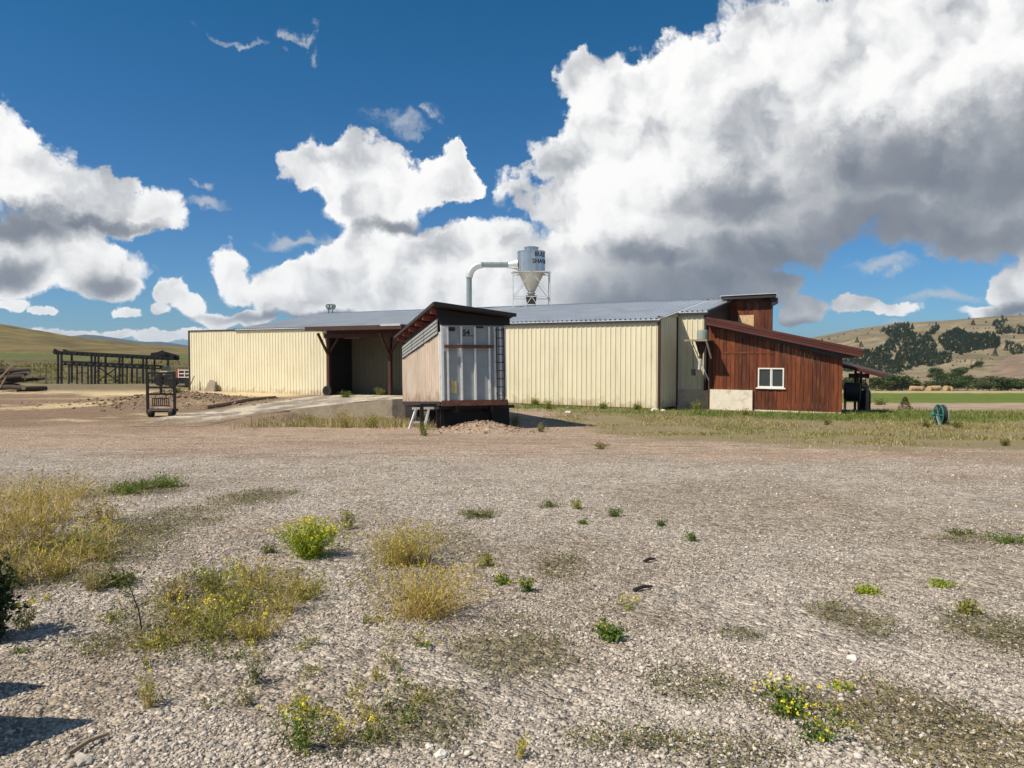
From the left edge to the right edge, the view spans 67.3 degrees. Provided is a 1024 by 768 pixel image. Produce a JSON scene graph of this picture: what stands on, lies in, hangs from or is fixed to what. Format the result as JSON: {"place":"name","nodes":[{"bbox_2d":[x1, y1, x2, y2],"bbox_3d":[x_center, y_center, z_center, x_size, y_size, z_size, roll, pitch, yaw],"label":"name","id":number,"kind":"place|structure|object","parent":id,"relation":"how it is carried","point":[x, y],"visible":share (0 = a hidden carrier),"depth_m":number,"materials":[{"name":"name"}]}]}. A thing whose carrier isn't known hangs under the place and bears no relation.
{"place":"outdoors","nodes":[
{"label":"outdoors","id":0,"kind":"place"},
{"bbox_2d":[0,324,187,352],"bbox_3d":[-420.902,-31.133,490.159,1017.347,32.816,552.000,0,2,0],"label":"hill","id":1,"kind":"structure","parent":0,"point":[14,339],"depth_m":294.40,"materials":[{"name":"plant"}]},
{"bbox_2d":[73,335,187,346],"bbox_3d":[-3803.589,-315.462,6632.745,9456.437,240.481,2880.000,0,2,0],"label":"hill","id":2,"kind":"structure","parent":0,"point":[123,340],"depth_m":6834.82,"materials":[{"name":"plant"}]},
{"bbox_2d":[123,395,402,426],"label":"road","id":3,"kind":"structure","parent":0,"point":[217,415],"depth_m":40.47,"materials":[{"name":"concrete"}]},
{"bbox_2d":[412,420,557,433],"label":"heap gravel","id":4,"kind":"structure","parent":0,"point":[489,426],"depth_m":28.03,"materials":[{"name":"gravel"}]},
{"bbox_2d":[0,352,1023,767],"bbox_3d":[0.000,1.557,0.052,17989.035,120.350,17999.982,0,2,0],"label":"ground","id":5,"kind":"structure","parent":0,"point":[82,428],"depth_m":7.00,"materials":[{"name":"beige gravel"}]},
{"bbox_2d":[0,549,29,642],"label":"dark weed","id":6,"kind":"object","parent":5,"relation":"on","point":[6,596],"visible":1,"depth_m":4.92,"materials":[{"name":"green plant"}]},
{"bbox_2d":[0,376,46,384],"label":"log","id":7,"kind":"object","parent":5,"relation":"on","point":[26,380],"visible":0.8,"depth_m":66.08,"materials":[{"name":"wood"}]},
{"bbox_2d":[6,597,40,628],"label":"weed","id":8,"kind":"object","parent":5,"relation":"on","point":[19,615],"visible":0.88,"depth_m":5.14,"materials":[{"name":"green plant"}]},
{"bbox_2d":[0,471,68,556],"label":"tall weed","id":9,"kind":"object","parent":5,"relation":"on","point":[6,531],"visible":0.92,"depth_m":7.38,"materials":[{"name":"plant"}]},
{"bbox_2d":[0,528,79,587],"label":"tall weed","id":10,"kind":"object","parent":5,"relation":"on","point":[23,566],"visible":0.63,"depth_m":6.29,"materials":[{"name":"plant"}]},
{"bbox_2d":[0,472,90,505],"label":"tall weed","id":11,"kind":"object","parent":5,"relation":"on","point":[20,485],"visible":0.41,"depth_m":10.67,"materials":[{"name":"plant"}]},
{"bbox_2d":[0,487,90,526],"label":"tall weed","id":12,"kind":"object","parent":5,"relation":"on","point":[14,514],"visible":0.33,"depth_m":9.05,"materials":[{"name":"plant"}]},
{"bbox_2d":[0,463,104,549],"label":"tall weed","id":13,"kind":"object","parent":5,"relation":"on","point":[32,526],"visible":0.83,"depth_m":7.69,"materials":[{"name":"plant"}]},
{"bbox_2d":[2,465,113,523],"bbox_3d":[-5.559,1.331,9.344,1.465,0.714,1.420,1,3,33],"label":"tall weed","id":14,"kind":"object","parent":5,"relation":"on","point":[68,487],"visible":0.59,"depth_m":9.31,"materials":[{"name":"plant"}]},
{"bbox_2d":[13,533,116,578],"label":"tall weed","id":15,"kind":"object","parent":5,"relation":"on","point":[59,564],"visible":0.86,"depth_m":6.57,"materials":[{"name":"plant"}]},
{"bbox_2d":[28,509,129,555],"bbox_3d":[-4.259,1.462,7.558,0.931,0.417,1.179,1,2,15],"label":"tall weed","id":16,"kind":"object","parent":5,"relation":"on","point":[68,536],"visible":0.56,"depth_m":7.51,"materials":[{"name":"plant"}]},
{"bbox_2d":[35,472,131,499],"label":"tall weed","id":17,"kind":"object","parent":5,"relation":"on","point":[83,492],"visible":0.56,"depth_m":11.18,"materials":[{"name":"plant"}]},
{"bbox_2d":[74,752,93,766],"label":"rock","id":18,"kind":"object","parent":5,"relation":"on","point":[81,759],"visible":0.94,"depth_m":3.27,"materials":[{"name":"stone"}]},
{"bbox_2d":[66,732,108,755],"bbox_3d":[-1.887,1.596,3.426,0.023,0.032,0.205,1,2,21],"label":"stick","id":19,"kind":"object","parent":5,"relation":"on","point":[70,752],"visible":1,"depth_m":3.40,"materials":[{"name":"brown wood"}]},
{"bbox_2d":[34,515,154,562],"bbox_3d":[-3.877,1.449,7.152,0.929,0.447,0.905,2,3,37],"label":"tall weed","id":20,"kind":"object","parent":5,"relation":"on","point":[102,548],"visible":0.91,"depth_m":7.16,"materials":[{"name":"plant"}]},
{"bbox_2d":[1,358,188,383],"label":"brush","id":21,"kind":"object","parent":5,"relation":"on","point":[50,366],"visible":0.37,"depth_m":106.24,"materials":[{"name":"green plant"}]},
{"bbox_2d":[69,557,120,591],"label":"patch weed","id":22,"kind":"object","parent":5,"relation":"on","point":[88,581],"visible":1,"depth_m":6.08,"materials":[{"name":"plant"}]},
{"bbox_2d":[45,487,150,525],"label":"tall weed","id":23,"kind":"object","parent":5,"relation":"on","point":[98,511],"visible":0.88,"depth_m":9.19,"materials":[{"name":"plant"}]},
{"bbox_2d":[52,349,179,383],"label":"steel trestle","id":24,"kind":"object","parent":5,"relation":"on","point":[154,356],"visible":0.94,"depth_m":75.95,"materials":[{"name":"metal"}]},
{"bbox_2d":[82,478,156,493],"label":"green tuft","id":25,"kind":"object","parent":5,"relation":"on","point":[124,489],"visible":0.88,"depth_m":11.62,"materials":[{"name":"green plant"}]},
{"bbox_2d":[93,567,150,590],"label":"green tuft","id":26,"kind":"object","parent":5,"relation":"on","point":[121,576],"visible":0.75,"depth_m":6.23,"materials":[{"name":"green plant"}]},
{"bbox_2d":[107,474,166,489],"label":"green tuft","id":27,"kind":"object","parent":5,"relation":"on","point":[145,484],"visible":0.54,"depth_m":12.19,"materials":[{"name":"green plant"}]},
{"bbox_2d":[0,389,290,410],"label":"soil clods","id":28,"kind":"object","parent":5,"relation":"on","point":[224,396],"visible":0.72,"depth_m":45.62,"materials":[{"name":"soil"}]},
{"bbox_2d":[137,679,159,708],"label":"scraggly weed","id":29,"kind":"object","parent":5,"relation":"on","point":[147,704],"visible":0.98,"depth_m":3.85,"materials":[{"name":"plant"}]},
{"bbox_2d":[138,669,173,704],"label":"scraggly weed","id":30,"kind":"object","parent":5,"relation":"on","point":[148,688],"visible":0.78,"depth_m":3.90,"materials":[{"name":"plant"}]},
{"bbox_2d":[146,372,177,416],"bbox_3d":[-16.467,0.499,36.218,1.337,2.128,0.710,0,2,-3],"label":"rack cart","id":31,"kind":"object","parent":5,"relation":"on","point":[170,411],"visible":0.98,"depth_m":36.00,"materials":[{"name":"black metal"}]},
{"bbox_2d":[140,470,188,487],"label":"green tuft","id":32,"kind":"object","parent":5,"relation":"on","point":[170,482],"visible":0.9,"depth_m":12.50,"materials":[{"name":"green plant"}]},
{"bbox_2d":[120,619,209,653],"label":"patch weed","id":33,"kind":"object","parent":5,"relation":"on","point":[151,642],"visible":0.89,"depth_m":4.80,"materials":[{"name":"plant"}]},
{"bbox_2d":[153,366,178,385],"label":"wheel loader","id":34,"kind":"object","parent":5,"relation":"on","point":[165,369],"visible":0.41,"depth_m":71.60,"materials":[{"name":"yellow paint"}]},
{"bbox_2d":[140,560,213,602],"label":"patch weed","id":35,"kind":"object","parent":5,"relation":"on","point":[172,590],"visible":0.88,"depth_m":5.79,"materials":[{"name":"plant"}]},
{"bbox_2d":[167,369,188,386],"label":"rack truck","id":36,"kind":"object","parent":5,"relation":"on","point":[182,376],"visible":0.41,"depth_m":69.02,"materials":[{"name":"white metal"}]},
{"bbox_2d":[139,587,239,629],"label":"patch weed","id":37,"kind":"object","parent":5,"relation":"on","point":[178,613],"visible":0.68,"depth_m":5.21,"materials":[{"name":"plant"}]},
{"bbox_2d":[160,588,249,642],"bbox_3d":[-1.886,1.492,4.860,0.582,0.328,0.487,0,2,11],"label":"patch weed","id":38,"kind":"object","parent":5,"relation":"on","point":[209,626],"visible":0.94,"depth_m":4.89,"materials":[{"name":"green plant"}]},
{"bbox_2d":[173,550,237,595],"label":"patch weed","id":39,"kind":"object","parent":5,"relation":"on","point":[211,579],"visible":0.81,"depth_m":6.02,"materials":[{"name":"green plant"}]},
{"bbox_2d":[183,687,229,709],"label":"scraggly weed","id":40,"kind":"object","parent":5,"relation":"on","point":[206,704],"visible":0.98,"depth_m":3.86,"materials":[{"name":"plant"}]},
{"bbox_2d":[197,634,233,661],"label":"scraggly weed","id":41,"kind":"object","parent":5,"relation":"on","point":[210,649],"visible":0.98,"depth_m":4.54,"materials":[{"name":"plant"}]},
{"bbox_2d":[191,558,278,617],"bbox_3d":[-1.967,1.463,5.459,0.642,0.377,0.593,2,3,41],"label":"patch weed","id":42,"kind":"object","parent":5,"relation":"on","point":[246,602],"visible":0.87,"depth_m":5.46,"materials":[{"name":"green plant"}]},
{"bbox_2d":[204,396,275,408],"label":"kerb log","id":43,"kind":"object","parent":5,"relation":"on","point":[233,401],"visible":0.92,"depth_m":45.00,"materials":[{"name":"brown wood"}]},
{"bbox_2d":[233,678,263,706],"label":"scraggly weed","id":44,"kind":"object","parent":5,"relation":"on","point":[246,699],"visible":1,"depth_m":3.89,"materials":[{"name":"plant"}]},
{"bbox_2d":[227,648,271,686],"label":"upright weed","id":45,"kind":"object","parent":5,"relation":"on","point":[254,674],"visible":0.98,"depth_m":4.15,"materials":[{"name":"green plant"}]},
{"bbox_2d":[210,597,301,644],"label":"patch weed","id":46,"kind":"object","parent":5,"relation":"on","point":[258,628],"visible":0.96,"depth_m":4.88,"materials":[{"name":"plant"}]},
{"bbox_2d":[209,548,304,593],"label":"patch weed","id":47,"kind":"object","parent":5,"relation":"on","point":[255,575],"visible":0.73,"depth_m":6.09,"materials":[{"name":"plant"}]},
{"bbox_2d":[255,541,280,553],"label":"weed","id":48,"kind":"object","parent":5,"relation":"on","point":[271,549],"visible":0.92,"depth_m":7.45,"materials":[{"name":"green plant"}]},
{"bbox_2d":[231,567,326,616],"bbox_3d":[-1.672,1.478,5.466,0.724,0.347,0.674,0,2,0],"label":"patch weed","id":49,"kind":"object","parent":5,"relation":"on","point":[279,604],"visible":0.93,"depth_m":5.48,"materials":[{"name":"plant"}]},
{"bbox_2d":[258,695,325,756],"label":"flowering weed","id":50,"kind":"object","parent":5,"relation":"on","point":[302,741],"visible":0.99,"depth_m":3.37,"materials":[{"name":"green plant"}]},
{"bbox_2d":[280,566,335,603],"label":"patch weed","id":51,"kind":"object","parent":5,"relation":"on","point":[303,593],"visible":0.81,"depth_m":5.80,"materials":[{"name":"green plant"}]},
{"bbox_2d":[290,686,326,716],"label":"scraggly weed","id":52,"kind":"object","parent":5,"relation":"on","point":[304,709],"visible":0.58,"depth_m":3.73,"materials":[{"name":"green plant"}]},
{"bbox_2d":[266,514,362,560],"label":"bright bush","id":53,"kind":"object","parent":5,"relation":"on","point":[312,544],"visible":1,"depth_m":7.24,"materials":[{"name":"green plant"}]},
{"bbox_2d":[230,411,438,429],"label":"rough grass","id":54,"kind":"structure","parent":5,"relation":"on","point":[358,425],"depth_m":32.78,"materials":[{"name":"plant"}]},
{"bbox_2d":[322,707,357,746],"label":"flowering weed","id":55,"kind":"object","parent":5,"relation":"on","point":[340,726],"visible":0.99,"depth_m":3.44,"materials":[{"name":"plant"}]},
{"bbox_2d":[335,405,352,427],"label":"wall weed","id":56,"kind":"object","parent":5,"relation":"on","point":[344,422],"depth_m":30.05,"materials":[{"name":"plant"}]},
{"bbox_2d":[335,508,355,529],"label":"weed","id":57,"kind":"object","parent":5,"relation":"on","point":[346,516],"visible":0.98,"depth_m":8.83,"materials":[{"name":"green plant"}]},
{"bbox_2d":[341,667,369,697],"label":"scraggly weed","id":58,"kind":"object","parent":5,"relation":"on","point":[353,694],"visible":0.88,"depth_m":3.98,"materials":[{"name":"green plant"}]},
{"bbox_2d":[290,398,426,420],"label":"retaining wall","id":59,"kind":"structure","parent":5,"relation":"on","point":[390,407],"depth_m":40.72,"materials":[{"name":"concrete"}]},
{"bbox_2d":[346,684,383,723],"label":"scraggly weed","id":60,"kind":"object","parent":5,"relation":"on","point":[360,705],"visible":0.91,"depth_m":3.66,"materials":[{"name":"plant"}]},
{"bbox_2d":[350,711,396,742],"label":"scraggly weed","id":61,"kind":"object","parent":5,"relation":"on","point":[371,725],"visible":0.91,"depth_m":3.49,"materials":[{"name":"plant"}]},
{"bbox_2d":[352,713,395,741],"bbox_3d":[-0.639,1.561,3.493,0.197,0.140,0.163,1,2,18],"label":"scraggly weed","id":62,"kind":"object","parent":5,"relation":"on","point":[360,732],"visible":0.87,"depth_m":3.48,"materials":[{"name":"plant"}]},
{"bbox_2d":[371,684,400,710],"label":"scraggly weed","id":63,"kind":"object","parent":5,"relation":"on","point":[387,687],"visible":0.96,"depth_m":3.81,"materials":[{"name":"green plant"}]},
{"bbox_2d":[354,517,459,568],"bbox_3d":[-0.999,1.463,6.951,1.035,0.428,1.156,0,2,0],"label":"weed bush","id":64,"kind":"object","parent":5,"relation":"on","point":[404,553],"visible":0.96,"depth_m":6.99,"materials":[{"name":"yellow plant"}]},
{"bbox_2d":[389,694,425,723],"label":"scraggly weed","id":65,"kind":"object","parent":5,"relation":"on","point":[409,713],"visible":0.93,"depth_m":3.66,"materials":[{"name":"plant"}]},
{"bbox_2d":[393,683,442,703],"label":"scraggly weed","id":66,"kind":"object","parent":5,"relation":"on","point":[422,697],"visible":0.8,"depth_m":3.92,"materials":[{"name":"plant"}]},
{"bbox_2d":[336,554,505,628],"bbox_3d":[-0.609,1.433,5.401,1.230,0.435,1.117,0,2,0],"label":"weed bush","id":67,"kind":"object","parent":5,"relation":"on","point":[433,604],"visible":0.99,"depth_m":5.38,"materials":[{"name":"yellow plant"}]},
{"bbox_2d":[394,301,516,428],"bbox_3d":[-2.973,-0.539,33.182,4.058,4.764,9.978,-1,-1,-17],"label":"shed","id":68,"kind":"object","parent":5,"relation":"on","point":[454,365],"visible":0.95,"depth_m":29.34,"materials":[{"name":"metal"}]},
{"bbox_2d":[188,298,736,409],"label":"metal warehouse","id":69,"kind":"structure","parent":5,"relation":"on","point":[620,354],"depth_m":47.41,"materials":[{"name":"beige"}]},
{"bbox_2d":[466,259,517,306],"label":"air duct","id":70,"kind":"object","parent":69,"relation":"attached to","point":[474,267],"visible":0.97,"depth_m":57.55,"materials":[{"name":"metal"}]},
{"bbox_2d":[511,246,550,307],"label":"cyclone collector","id":71,"kind":"object","parent":69,"relation":"on","point":[531,266],"visible":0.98,"depth_m":56.95,"materials":[{"name":"metal"}]},
{"bbox_2d":[474,550,498,567],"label":"weed","id":72,"kind":"object","parent":5,"relation":"on","point":[487,558],"visible":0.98,"depth_m":6.92,"materials":[{"name":"green plant"}]},
{"bbox_2d":[490,572,516,586],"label":"weed","id":73,"kind":"object","parent":5,"relation":"on","point":[501,580],"visible":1,"depth_m":6.28,"materials":[{"name":"green plant"}]},
{"bbox_2d":[0,630,1023,767],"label":"gravel","id":74,"kind":"structure","parent":5,"relation":"on","point":[858,753],"depth_m":3.65,"materials":[{"name":"gravel"}]},
{"bbox_2d":[0,481,1023,767],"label":"ground weeds","id":75,"kind":"object","parent":5,"relation":"on","point":[192,585],"visible":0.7,"depth_m":4.71,"materials":[{"name":"green plant"}]},
{"bbox_2d":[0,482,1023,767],"bbox_3d":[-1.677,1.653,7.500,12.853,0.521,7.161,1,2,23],"label":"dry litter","id":76,"kind":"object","parent":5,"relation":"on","point":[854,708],"visible":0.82,"depth_m":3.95,"materials":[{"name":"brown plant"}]},
{"bbox_2d":[515,732,528,761],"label":"flowering weed","id":77,"kind":"object","parent":5,"relation":"on","point":[521,749],"visible":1,"depth_m":3.32,"materials":[{"name":"plant"}]},
{"bbox_2d":[515,575,535,592],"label":"weed","id":78,"kind":"object","parent":5,"relation":"on","point":[526,587],"visible":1,"depth_m":6.02,"materials":[{"name":"green plant"}]},
{"bbox_2d":[591,615,627,643],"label":"flowering weed","id":79,"kind":"object","parent":5,"relation":"on","point":[610,633],"visible":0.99,"depth_m":4.88,"materials":[{"name":"green plant"}]},
{"bbox_2d":[684,330,713,408],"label":"dust hopper","id":80,"kind":"object","parent":5,"relation":"on","point":[701,341],"visible":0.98,"depth_m":42.00,"materials":[{"name":"beige metal"}]},
{"bbox_2d":[543,410,1022,440],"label":"green patches","id":81,"kind":"object","parent":5,"relation":"on","point":[809,432],"visible":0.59,"depth_m":28.46,"materials":[{"name":"green plant"}]},
{"bbox_2d":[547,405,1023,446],"bbox_3d":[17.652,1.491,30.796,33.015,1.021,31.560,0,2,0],"label":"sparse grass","id":82,"kind":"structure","parent":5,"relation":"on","point":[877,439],"depth_m":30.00,"materials":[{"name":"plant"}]},
{"bbox_2d":[752,671,822,719],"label":"flowering weed","id":83,"kind":"object","parent":5,"relation":"on","point":[787,701],"visible":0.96,"depth_m":3.78,"materials":[{"name":"green plant"}]},
{"bbox_2d":[706,293,888,413],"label":"timber building","id":84,"kind":"structure","parent":5,"relation":"on","point":[752,368],"depth_m":41.12,"materials":[{"name":"brown wood"}]},
{"bbox_2d":[756,368,785,388],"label":"window","id":85,"kind":"structure","parent":84,"relation":"in","point":[773,378],"depth_m":40.86,"materials":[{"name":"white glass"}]},
{"bbox_2d":[787,702,859,750],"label":"flowering weed","id":86,"kind":"object","parent":5,"relation":"on","point":[818,724],"visible":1,"depth_m":3.51,"materials":[{"name":"green plant"}]},
{"bbox_2d":[826,679,855,692],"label":"flowering weed","id":87,"kind":"object","parent":5,"relation":"on","point":[838,685],"visible":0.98,"depth_m":4.10,"materials":[{"name":"green plant"}]},
{"bbox_2d":[843,373,860,410],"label":"smoker","id":88,"kind":"object","parent":5,"relation":"on","point":[851,391],"visible":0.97,"depth_m":42.47,"materials":[{"name":"black metal"}]},
{"bbox_2d":[860,390,870,409],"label":"barrel","id":89,"kind":"object","parent":5,"relation":"on","point":[863,400],"visible":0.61,"depth_m":43.11,"materials":[{"name":"black metal"}]},
{"bbox_2d":[853,582,883,595],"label":"weed","id":90,"kind":"object","parent":5,"relation":"on","point":[866,589],"visible":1,"depth_m":5.98,"materials":[{"name":"green plant"}]},
{"bbox_2d":[874,380,901,390],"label":"broadleaf tree","id":91,"kind":"object","parent":5,"relation":"on","point":[887,385],"visible":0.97,"depth_m":325.23,"materials":[{"name":"green plant"}]},
{"bbox_2d":[872,372,909,390],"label":"broadleaf tree","id":92,"kind":"object","parent":5,"relation":"on","point":[892,377],"visible":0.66,"depth_m":328.19,"materials":[{"name":"green plant"}]},
{"bbox_2d":[895,376,918,389],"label":"broadleaf tree","id":93,"kind":"object","parent":5,"relation":"on","point":[906,384],"visible":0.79,"depth_m":333.70,"materials":[{"name":"green plant"}]},
{"bbox_2d":[931,404,949,424],"bbox_3d":[17.453,1.257,31.428,0.650,0.866,0.866,0,2,4],"label":"hose reel","id":94,"kind":"object","parent":5,"relation":"on","point":[941,414],"visible":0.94,"depth_m":31.24,"materials":[{"name":"teal paint"}]},
{"bbox_2d":[925,574,960,587],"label":"weed","id":95,"kind":"object","parent":5,"relation":"on","point":[942,583],"visible":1,"depth_m":6.20,"materials":[{"name":"green plant"}]},
{"bbox_2d":[943,527,987,536],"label":"weed","id":96,"kind":"object","parent":5,"relation":"on","point":[957,532],"visible":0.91,"depth_m":8.42,"materials":[{"name":"green plant"}]},
{"bbox_2d":[957,374,975,389],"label":"broadleaf tree","id":97,"kind":"object","parent":5,"relation":"on","point":[967,379],"visible":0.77,"depth_m":334.26,"materials":[{"name":"green plant"}]},
{"bbox_2d":[948,594,985,615],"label":"weed","id":98,"kind":"object","parent":5,"relation":"on","point":[968,607],"visible":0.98,"depth_m":5.45,"materials":[{"name":"green plant"}]},
{"bbox_2d":[982,529,1023,544],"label":"weed","id":99,"kind":"object","parent":5,"relation":"on","point":[1003,539],"visible":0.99,"depth_m":7.96,"materials":[{"name":"green plant"}]},
{"bbox_2d":[988,376,1019,390],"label":"broadleaf tree","id":100,"kind":"object","parent":5,"relation":"on","point":[999,387],"visible":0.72,"depth_m":328.69,"materials":[{"name":"green plant"}]},
{"bbox_2d":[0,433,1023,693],"bbox_3d":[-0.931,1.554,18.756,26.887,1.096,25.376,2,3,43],"label":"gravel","id":101,"kind":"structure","parent":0,"point":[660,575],"depth_m":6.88,"materials":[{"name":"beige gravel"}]},
{"bbox_2d":[0,0,1023,344],"label":"sky","id":102,"kind":"structure","parent":0,"point":[169,169],"materials":[{"name":"blue"}]},
{"bbox_2d":[510,402,1023,423],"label":"green grass","id":103,"kind":"structure","parent":0,"point":[786,414],"depth_m":37.93,"materials":[{"name":"plant"}]},
{"bbox_2d":[537,405,1023,452],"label":"dry grass","id":104,"kind":"structure","parent":0,"point":[900,423],"depth_m":29.97,"materials":[{"name":"plant"}]},
{"bbox_2d":[784,314,1023,387],"bbox_3d":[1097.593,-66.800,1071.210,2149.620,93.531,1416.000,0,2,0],"label":"hill","id":105,"kind":"structure","parent":0,"point":[874,337],"depth_m":788.79,"materials":[{"name":"plant"}]},
{"bbox_2d":[843,315,1023,374],"bbox_3d":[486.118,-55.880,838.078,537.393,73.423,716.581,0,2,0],"label":"forest","id":106,"kind":"object","parent":105,"relation":"on","point":[915,342],"visible":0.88,"depth_m":708.91,"materials":[{"name":"plant"}]},
{"bbox_2d":[957,353,1023,388],"bbox_3d":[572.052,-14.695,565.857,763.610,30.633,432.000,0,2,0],"label":"hill","id":107,"kind":"structure","parent":0,"point":[1013,366],"depth_m":483.02,"materials":[{"name":"plant"}]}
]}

